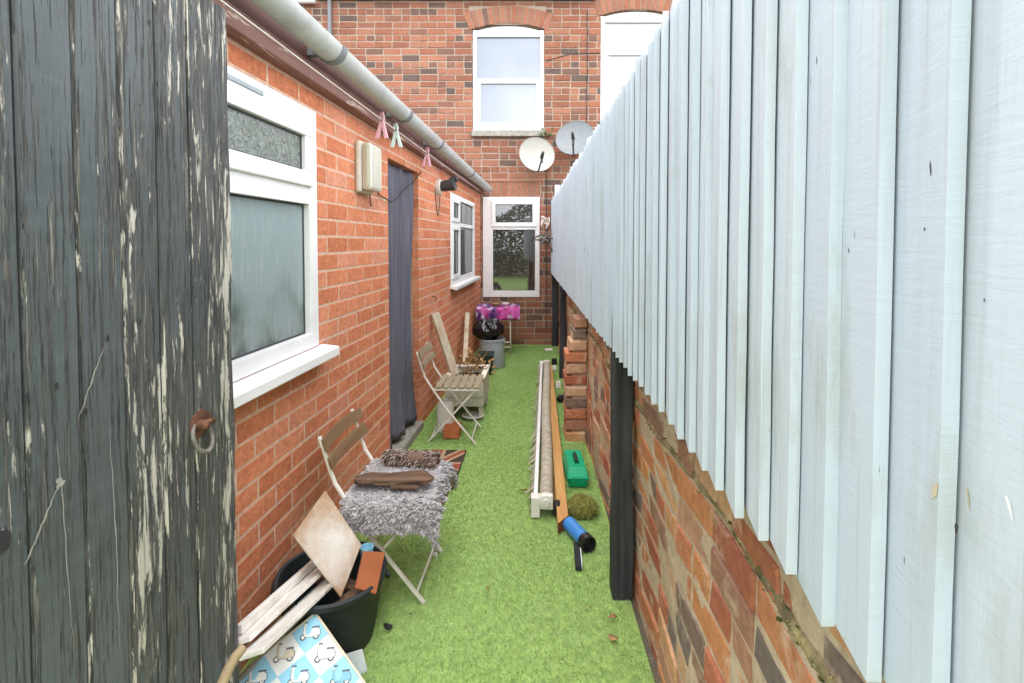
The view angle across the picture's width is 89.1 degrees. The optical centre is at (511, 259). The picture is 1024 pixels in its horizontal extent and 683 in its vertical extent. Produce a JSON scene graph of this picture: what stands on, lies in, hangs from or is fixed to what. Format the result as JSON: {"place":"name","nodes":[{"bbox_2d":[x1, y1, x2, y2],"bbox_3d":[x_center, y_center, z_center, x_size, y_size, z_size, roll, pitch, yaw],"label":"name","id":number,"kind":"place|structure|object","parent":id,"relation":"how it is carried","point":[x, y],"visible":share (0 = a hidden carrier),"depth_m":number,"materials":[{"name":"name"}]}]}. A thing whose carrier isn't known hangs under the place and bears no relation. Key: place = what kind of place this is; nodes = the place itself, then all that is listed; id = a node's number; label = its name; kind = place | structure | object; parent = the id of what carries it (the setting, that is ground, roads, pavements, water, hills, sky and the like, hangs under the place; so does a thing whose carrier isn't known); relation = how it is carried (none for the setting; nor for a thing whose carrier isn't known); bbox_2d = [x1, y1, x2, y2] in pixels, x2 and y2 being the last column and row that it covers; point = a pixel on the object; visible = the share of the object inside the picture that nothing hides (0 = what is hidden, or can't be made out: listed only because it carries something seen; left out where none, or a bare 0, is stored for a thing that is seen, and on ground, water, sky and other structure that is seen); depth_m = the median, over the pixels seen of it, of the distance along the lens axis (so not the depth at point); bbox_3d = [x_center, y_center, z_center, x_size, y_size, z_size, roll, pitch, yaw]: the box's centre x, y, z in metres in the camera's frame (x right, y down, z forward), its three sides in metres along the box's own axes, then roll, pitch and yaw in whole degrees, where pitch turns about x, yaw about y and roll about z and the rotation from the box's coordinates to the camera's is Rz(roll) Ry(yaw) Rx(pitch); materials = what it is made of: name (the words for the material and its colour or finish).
{"place":"outdoors","nodes":[
{"label":"outdoors","id":0,"kind":"place"},
{"bbox_2d":[240,345,653,682],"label":"lawn","id":1,"kind":"structure","parent":0,"point":[614,647],"depth_m":2.05,"materials":[{"name":"green plant"}]},
{"bbox_2d":[0,0,238,682],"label":"timber gate","id":2,"kind":"structure","parent":1,"relation":"on","point":[117,505],"depth_m":1.01,"materials":[{"name":"paint"}]},
{"bbox_2d":[239,614,365,682],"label":"scooter board","id":3,"kind":"object","parent":1,"relation":"on","point":[309,650],"visible":0.94,"depth_m":1.53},
{"bbox_2d":[217,644,245,682],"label":"bent offcut","id":4,"kind":"object","parent":3,"relation":"on","point":[231,663],"visible":1,"depth_m":1.25,"materials":[{"name":"beige wood"}]},
{"bbox_2d":[270,541,390,653],"bbox_3d":[-0.625,1.194,1.808,0.394,0.238,0.374,0,2,0],"label":"rubber trug","id":5,"kind":"object","parent":1,"relation":"on","point":[349,623],"visible":0.51,"depth_m":1.72,"materials":[{"name":"black rubber"}]},
{"bbox_2d":[238,561,315,634],"bbox_3d":[-0.726,1.054,1.673,0.021,0.108,0.477,0,2,7],"label":"timber length","id":6,"kind":"object","parent":5,"relation":"in","point":[247,622],"visible":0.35,"depth_m":1.59,"materials":[{"name":"white wood"}]},
{"bbox_2d":[238,568,321,644],"bbox_3d":[-0.692,1.059,1.643,0.057,0.099,0.481,0,2,10],"label":"timber length","id":7,"kind":"object","parent":5,"relation":"on","point":[267,618],"visible":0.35,"depth_m":1.55,"materials":[{"name":"white wood"}]},
{"bbox_2d":[239,587,331,682],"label":"metal rod","id":8,"kind":"object","parent":5,"relation":"in","point":[243,674],"visible":0.71,"depth_m":1.50,"materials":[{"name":"brown metal"}]},
{"bbox_2d":[239,579,332,660],"bbox_3d":[-0.651,1.075,1.603,0.072,0.126,0.482,0,2,9],"label":"timber length","id":9,"kind":"object","parent":5,"relation":"in","point":[273,634],"visible":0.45,"depth_m":1.51,"materials":[{"name":"white wood"}]},
{"bbox_2d":[311,575,355,591],"bbox_3d":[-0.630,1.158,1.862,0.198,0.034,0.060,1,2,15],"label":"driftwood","id":10,"kind":"object","parent":5,"relation":"in","point":[350,584],"visible":0.21,"depth_m":1.85,"materials":[{"name":"brown wood"}]},
{"bbox_2d":[334,587,361,602],"bbox_3d":[-0.547,1.129,1.730,0.104,0.053,0.055,-2,3,-38],"label":"driftwood","id":11,"kind":"object","parent":5,"relation":"in","point":[350,593],"visible":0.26,"depth_m":1.74,"materials":[{"name":"brown wood"}]},
{"bbox_2d":[293,491,360,596],"bbox_3d":[-0.638,0.980,1.805,0.177,0.281,0.153,0,2,14],"label":"stained board","id":12,"kind":"object","parent":11,"relation":"on","point":[326,539],"visible":1,"depth_m":1.79,"materials":[{"name":"beige wood"}]},
{"bbox_2d":[360,543,373,556],"bbox_3d":[-0.529,1.080,1.899,0.048,0.070,0.048,0,2,0],"label":"plastic cup","id":13,"kind":"object","parent":5,"relation":"in","point":[367,547],"visible":0.28,"depth_m":1.91,"materials":[{"name":"blue plastic"}]},
{"bbox_2d":[354,551,384,594],"bbox_3d":[-0.478,1.050,1.754,0.073,0.110,0.124,0,2,0],"label":"clay tile","id":14,"kind":"object","parent":5,"relation":"in","point":[369,570],"visible":1,"depth_m":1.75,"materials":[{"name":"ceramic"}]},
{"bbox_2d":[346,649,367,674],"bbox_3d":[-0.495,1.314,1.659,0.067,0.096,0.081,-2,3,-38],"label":"plastic sheet","id":15,"kind":"object","parent":1,"relation":"on","point":[357,658],"visible":0.53,"depth_m":1.68,"materials":[{"name":"white plastic"}]},
{"bbox_2d":[318,408,442,603],"bbox_3d":[-0.516,0.990,2.154,0.431,0.636,0.386,0,2,4],"label":"folding chair","id":16,"kind":"object","parent":1,"relation":"on","point":[335,432],"visible":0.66,"depth_m":2.06,"materials":[{"name":"beige wood"}]},
{"bbox_2d":[339,457,460,558],"bbox_3d":[-0.448,0.994,2.153,0.436,0.207,0.489,0,2,0],"label":"shaggy rug","id":17,"kind":"object","parent":16,"relation":"on","point":[368,510],"visible":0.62,"depth_m":1.96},
{"bbox_2d":[354,470,433,485],"bbox_3d":[-0.466,0.867,2.071,0.314,0.031,0.101,0,2,0],"label":"driftwood","id":18,"kind":"object","parent":17,"relation":"on","point":[422,477],"visible":1,"depth_m":2.04,"materials":[{"name":"brown wood"}]},
{"bbox_2d":[390,484,419,489],"bbox_3d":[-0.416,0.883,2.020,0.115,0.015,0.030,0,2,0],"label":"driftwood","id":19,"kind":"object","parent":17,"relation":"on","point":[406,487],"visible":1,"depth_m":2.01,"materials":[{"name":"brown wood"}]},
{"bbox_2d":[379,449,443,469],"bbox_3d":[-0.438,0.879,2.276,0.276,0.100,0.135,0,2,0],"label":"rolled mat","id":20,"kind":"object","parent":17,"relation":"on","point":[423,459],"visible":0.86,"depth_m":2.25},
{"bbox_2d":[383,623,392,629],"bbox_3d":[-0.440,1.300,1.846,0.022,0.015,0.031,-2,3,-41],"label":"slate chip","id":21,"kind":"object","parent":1,"relation":"on","point":[387,626],"visible":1,"depth_m":1.84,"materials":[{"name":"black stone"}]},
{"bbox_2d":[411,450,465,488],"bbox_3d":[-0.499,1.256,3.146,0.401,0.016,0.520,0,2,0],"label":"doormat","id":22,"kind":"object","parent":1,"relation":"on","point":[455,458],"visible":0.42,"depth_m":3.29,"materials":[{"name":"fabric"}]},
{"bbox_2d":[437,398,453,432],"bbox_3d":[-0.484,1.125,3.784,0.124,0.241,0.100,0,2,0],"label":"plastic container","id":23,"kind":"object","parent":1,"relation":"on","point":[443,415],"visible":0.74,"depth_m":3.74,"materials":[{"name":"grey plastic"}]},
{"bbox_2d":[416,342,483,444],"bbox_3d":[-0.431,0.936,3.701,0.431,0.636,0.386,0,2,2],"label":"folding chair","id":24,"kind":"object","parent":1,"relation":"on","point":[430,356],"visible":0.99,"depth_m":3.61,"materials":[{"name":"beige wood"}]},
{"bbox_2d":[443,421,461,438],"bbox_3d":[-0.425,1.210,3.708,0.116,0.068,0.170,0,2,0],"label":"loose brick","id":25,"kind":"object","parent":1,"relation":"on","point":[452,430],"visible":0.87,"depth_m":3.62,"materials":[{"name":"orange brick"}]},
{"bbox_2d":[462,312,469,364],"bbox_3d":[-0.456,0.905,5.099,0.045,0.636,1.148,0,2,-3],"label":"leaning post","id":26,"kind":"object","parent":1,"relation":"on","point":[466,333],"visible":0.54,"depth_m":5.29,"materials":[{"name":"beige wood"}]},
{"bbox_2d":[445,365,489,417],"bbox_3d":[-0.359,1.065,4.235,0.348,0.329,0.434,0,2,0],"label":"wooden planter","id":27,"kind":"object","parent":1,"relation":"on","point":[479,399],"visible":0.61,"depth_m":4.03,"materials":[{"name":"beige wood"}]},
{"bbox_2d":[430,312,458,374],"bbox_3d":[-0.542,0.677,4.193,0.229,0.516,0.074,0,2,11],"label":"leaning post","id":28,"kind":"object","parent":27,"relation":"on","point":[444,342],"visible":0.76,"depth_m":4.18,"materials":[{"name":"beige wood"}]},
{"bbox_2d":[453,347,496,375],"bbox_3d":[-0.293,0.847,4.295,0.354,0.237,0.309,0,2,10],"label":"dead plant","id":29,"kind":"object","parent":27,"relation":"on","point":[477,367],"visible":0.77,"depth_m":4.31,"materials":[{"name":"brown plant"}]},
{"bbox_2d":[462,411,483,419],"bbox_3d":[-0.305,1.221,4.067,0.176,0.018,0.176,0,2,0],"label":"saucer","id":30,"kind":"object","parent":1,"relation":"on","point":[474,414],"visible":0.77,"depth_m":4.09,"materials":[{"name":"grey ceramic"}]},
{"bbox_2d":[459,344,494,364],"bbox_3d":[-0.327,0.985,4.787,0.346,0.453,0.217,0,2,0],"label":"dead shrub","id":31,"kind":"object","parent":1,"relation":"on","point":[473,359],"visible":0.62,"depth_m":4.77,"materials":[{"name":"brown plant"}]},
{"bbox_2d":[476,351,493,374],"bbox_3d":[-0.280,1.080,5.461,0.180,0.206,0.234,0,2,0],"label":"potted plant","id":32,"kind":"object","parent":1,"relation":"on","point":[489,355],"visible":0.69,"depth_m":5.36,"materials":[{"name":"green plant"}]},
{"bbox_2d":[478,336,504,368],"bbox_3d":[-0.225,1.018,5.759,0.307,0.310,0.300,0,2,0],"label":"plastic bin","id":33,"kind":"object","parent":1,"relation":"on","point":[497,347],"visible":0.52,"depth_m":5.64,"materials":[{"name":"grey plastic"}]},
{"bbox_2d":[472,318,504,339],"bbox_3d":[-0.264,0.765,5.731,0.365,0.260,0.283,0,2,0],"label":"refuse bag","id":34,"kind":"object","parent":33,"relation":"on","point":[488,329],"visible":0.95,"depth_m":5.64,"materials":[{"name":"black plastic"}]},
{"bbox_2d":[499,308,511,354],"bbox_3d":[-0.170,0.864,6.469,0.470,0.575,0.370,0,2,0],"label":"folding table","id":35,"kind":"object","parent":1,"relation":"on","point":[510,337],"visible":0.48,"depth_m":6.30,"materials":[{"name":"white metal"}]},
{"bbox_2d":[476,303,519,320],"bbox_3d":[-0.170,0.638,6.446,0.530,0.174,0.429,0,2,0],"label":"table cloth","id":36,"kind":"object","parent":35,"relation":"on","point":[508,312],"visible":0.91,"depth_m":6.26,"materials":[{"name":"pink fabric"}]},
{"bbox_2d":[525,360,552,517],"bbox_3d":[0.233,1.173,4.066,0.149,0.117,2.995,0,2,4],"label":"rolled awning","id":37,"kind":"object","parent":1,"relation":"on","point":[543,499],"visible":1,"depth_m":3.17,"materials":[{"name":"white plastic"}]},
{"bbox_2d":[552,450,555,500],"bbox_3d":[0.319,1.206,4.061,0.042,0.030,2.793,0,2,4],"label":"rope strip","id":38,"kind":"object","parent":1,"relation":"on","point":[554,497],"visible":0.05,"depth_m":2.86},
{"bbox_2d":[552,358,556,364],"bbox_3d":[0.475,1.138,5.846,0.060,0.066,0.058,0,2,0],"label":"black lump","id":39,"kind":"object","parent":1,"relation":"on","point":[554,361],"visible":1,"depth_m":5.83,"materials":[{"name":"plastic"}]},
{"bbox_2d":[551,500,559,515],"bbox_3d":[0.227,1.251,2.621,0.062,0.060,0.062,0,2,0],"label":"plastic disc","id":40,"kind":"object","parent":1,"relation":"on","point":[556,503],"visible":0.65,"depth_m":2.59,"materials":[{"name":"black plastic"}]},
{"bbox_2d":[556,381,560,387],"bbox_3d":[0.435,1.171,4.893,0.050,0.066,0.048,0,2,0],"label":"plastic block","id":41,"kind":"object","parent":1,"relation":"on","point":[558,384],"depth_m":4.88,"materials":[{"name":"white plastic"}]},
{"bbox_2d":[550,365,567,533],"bbox_3d":[0.321,1.204,3.994,0.054,0.052,3.128,0,2,3],"label":"timber plank","id":42,"kind":"object","parent":1,"relation":"on","point":[562,508],"visible":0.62,"depth_m":3.09,"materials":[{"name":"brown wood"}]},
{"bbox_2d":[556,394,563,402],"bbox_3d":[0.421,1.194,4.473,0.072,0.076,0.069,1,2,21],"label":"black ball","id":43,"kind":"object","parent":1,"relation":"on","point":[560,398],"visible":0.83,"depth_m":4.45,"materials":[{"name":"plastic"}]},
{"bbox_2d":[562,450,588,486],"bbox_3d":[0.369,1.205,3.043,0.121,0.126,0.318,0,2,0],"label":"green case","id":44,"kind":"object","parent":1,"relation":"on","point":[575,469],"visible":1,"depth_m":2.94,"materials":[{"name":"plastic"}]},
{"bbox_2d":[574,542,582,570],"bbox_3d":[0.287,1.285,2.260,0.030,0.021,0.180,0,2,4],"label":"edging strip","id":45,"kind":"object","parent":1,"relation":"on","point":[578,558],"visible":0.8,"depth_m":2.23,"materials":[{"name":"plastic"}]},
{"bbox_2d":[563,517,595,552],"bbox_3d":[0.306,1.258,2.389,0.074,0.074,0.190,-1,2,-22],"label":"blue tube","id":46,"kind":"object","parent":1,"relation":"on","point":[581,536],"visible":1,"depth_m":2.34,"materials":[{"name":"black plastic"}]},
{"bbox_2d":[567,492,599,520],"bbox_3d":[0.355,1.250,2.634,0.181,0.127,0.166,0,2,0],"label":"mossy stone","id":47,"kind":"object","parent":1,"relation":"on","point":[581,506],"visible":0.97,"depth_m":2.59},
{"bbox_2d":[608,634,617,640],"bbox_3d":[0.348,1.299,1.790,0.030,0.009,0.027,0,2,0],"label":"fallen leaf","id":48,"kind":"object","parent":1,"relation":"on","point":[612,637],"visible":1,"depth_m":1.79,"materials":[{"name":"orange plant"}]},
{"bbox_2d":[551,0,1023,682],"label":"board fence","id":49,"kind":"object","parent":1,"relation":"on","point":[787,258],"visible":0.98,"depth_m":0.55,"materials":[{"name":"blue paint"}]},
{"bbox_2d":[533,232,552,251],"bbox_3d":[0.495,-0.221,6.380,0.217,0.244,0.577,-2,3,-38],"label":"wire bracket","id":50,"kind":"object","parent":49,"relation":"attached to","point":[542,236],"visible":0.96,"depth_m":6.50,"materials":[{"name":"grey metal"}]},
{"bbox_2d":[541,216,549,228],"bbox_3d":[0.421,-0.474,6.591,0.114,0.178,0.177,0,2,0],"label":"string tangle","id":51,"kind":"object","parent":49,"relation":"hanging from","point":[545,221],"visible":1,"depth_m":6.57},
{"bbox_2d":[295,0,671,344],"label":"brick house","id":52,"kind":"structure","parent":0,"point":[496,89],"depth_m":6.89,"materials":[{"name":"red brick"}]},
{"bbox_2d":[473,26,543,129],"bbox_3d":[-0.047,-2.409,6.929,0.941,1.380,0.082,0,2,0],"label":"window","id":53,"kind":"structure","parent":52,"relation":"in","point":[508,61],"depth_m":6.92,"materials":[{"name":"white glass"}]},
{"bbox_2d":[483,197,539,296],"bbox_3d":[-0.010,-0.172,6.965,0.755,1.336,0.086,0,2,0],"label":"window","id":54,"kind":"structure","parent":52,"relation":"in","point":[511,257],"depth_m":6.96,"materials":[{"name":"white plastic"}]},
{"bbox_2d":[519,137,554,171],"bbox_3d":[0.341,-1.348,6.652,0.378,0.459,0.470,1,2,30],"label":"satellite dish","id":55,"kind":"object","parent":52,"relation":"attached to","point":[536,154],"visible":1,"depth_m":6.66,"materials":[{"name":"metal"}]},
{"bbox_2d":[538,127,552,137],"bbox_3d":[0.427,-1.688,6.853,0.226,0.139,0.124,0,2,0],"label":"weed","id":56,"kind":"object","parent":52,"relation":"on","point":[548,134],"visible":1,"depth_m":6.86,"materials":[{"name":"green plant"}]},
{"bbox_2d":[554,185,559,193],"bbox_3d":[0.599,-0.919,6.883,0.086,0.149,0.082,0,2,0],"label":"sensor box","id":57,"kind":"object","parent":52,"relation":"attached to","point":[556,187],"visible":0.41,"depth_m":6.87,"materials":[{"name":"white plastic"}]},
{"bbox_2d":[556,121,592,155],"bbox_3d":[0.780,-1.554,6.644,0.389,0.478,0.467,-1,2,-31],"label":"satellite dish","id":58,"kind":"object","parent":52,"relation":"attached to","point":[572,137],"visible":0.92,"depth_m":6.66,"materials":[{"name":"metal"}]},
{"bbox_2d":[600,12,661,118],"bbox_3d":[1.654,-2.539,6.925,0.962,1.496,0.082,0,2,0],"label":"window","id":59,"kind":"structure","parent":52,"relation":"in","point":[623,35],"depth_m":6.90,"materials":[{"name":"white plastic"}]},
{"bbox_2d":[604,504,661,682],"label":"ground","id":60,"kind":"structure","parent":0,"point":[649,652],"depth_m":1.80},
{"bbox_2d":[212,0,492,672],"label":"brick extension","id":61,"kind":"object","parent":60,"relation":"on","point":[310,303],"visible":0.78,"depth_m":2.12,"materials":[{"name":"red brick"}]},
{"bbox_2d":[227,65,339,408],"bbox_3d":[-0.870,-0.079,1.567,0.135,1.029,1.350,0,2,5],"label":"window","id":62,"kind":"structure","parent":61,"relation":"in","point":[272,136],"depth_m":1.85,"materials":[{"name":"white plastic"}]},
{"bbox_2d":[219,0,478,190],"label":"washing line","id":63,"kind":"object","parent":61,"relation":"attached to","point":[242,16],"visible":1,"depth_m":1.92,"materials":[{"name":"white plastic"}]},
{"bbox_2d":[375,112,387,138],"bbox_3d":[-0.680,-0.703,2.714,0.068,0.138,0.019,0,2,5],"label":"clothes peg","id":64,"kind":"object","parent":63,"relation":"hanging from","point":[381,126],"visible":0.99,"depth_m":2.71,"materials":[{"name":"pink plastic"}]},
{"bbox_2d":[390,123,402,147],"bbox_3d":[-0.656,-0.708,2.951,0.068,0.138,0.019,0,2,5],"label":"clothes peg","id":65,"kind":"object","parent":63,"relation":"hanging from","point":[395,133],"visible":0.99,"depth_m":2.94,"materials":[{"name":"white plastic"}]},
{"bbox_2d":[422,147,431,166],"bbox_3d":[-0.602,-0.725,3.663,0.068,0.138,0.019,0,2,5],"label":"clothes peg","id":66,"kind":"object","parent":63,"relation":"hanging from","point":[427,157],"visible":1,"depth_m":3.66,"materials":[{"name":"pink plastic"}]},
{"bbox_2d":[355,140,381,206],"bbox_3d":[-0.739,-0.445,2.702,0.082,0.322,0.199,0,2,5],"label":"bulkhead lamp","id":67,"kind":"object","parent":61,"relation":"attached to","point":[368,169],"visible":1,"depth_m":2.61,"materials":[{"name":"beige plastic"}]},
{"bbox_2d":[377,172,420,201],"bbox_3d":[-0.708,-0.496,3.382,0.020,0.284,0.942,0,2,5],"label":"loose cable","id":68,"kind":"object","parent":61,"relation":"attached to","point":[401,192],"visible":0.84,"depth_m":3.30,"materials":[{"name":"black plastic"}]},
{"bbox_2d":[388,164,416,448],"bbox_3d":[-0.759,0.276,3.496,0.098,1.783,0.684,0,2,4],"label":"door curtain","id":69,"kind":"object","parent":61,"relation":"hanging from","point":[403,413],"depth_m":3.47,"materials":[{"name":"grey fabric"}]},
{"bbox_2d":[435,175,457,214],"bbox_3d":[-0.548,-0.549,4.409,0.186,0.345,0.204,0,2,0],"label":"spotlight","id":70,"kind":"object","parent":61,"relation":"attached to","point":[450,184],"visible":1,"depth_m":4.36,"materials":[{"name":"black plastic"}]},
{"bbox_2d":[450,192,479,289],"bbox_3d":[-0.522,-0.206,5.708,0.130,0.939,1.532,0,2,5],"label":"window","id":71,"kind":"structure","parent":61,"relation":"in","point":[462,211],"depth_m":5.66,"materials":[{"name":"white plastic"}]},
{"bbox_2d":[558,282,884,682],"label":"boundary wall","id":72,"kind":"structure","parent":60,"relation":"on","point":[719,594],"depth_m":1.34,"materials":[{"name":"brick"}]}
]}

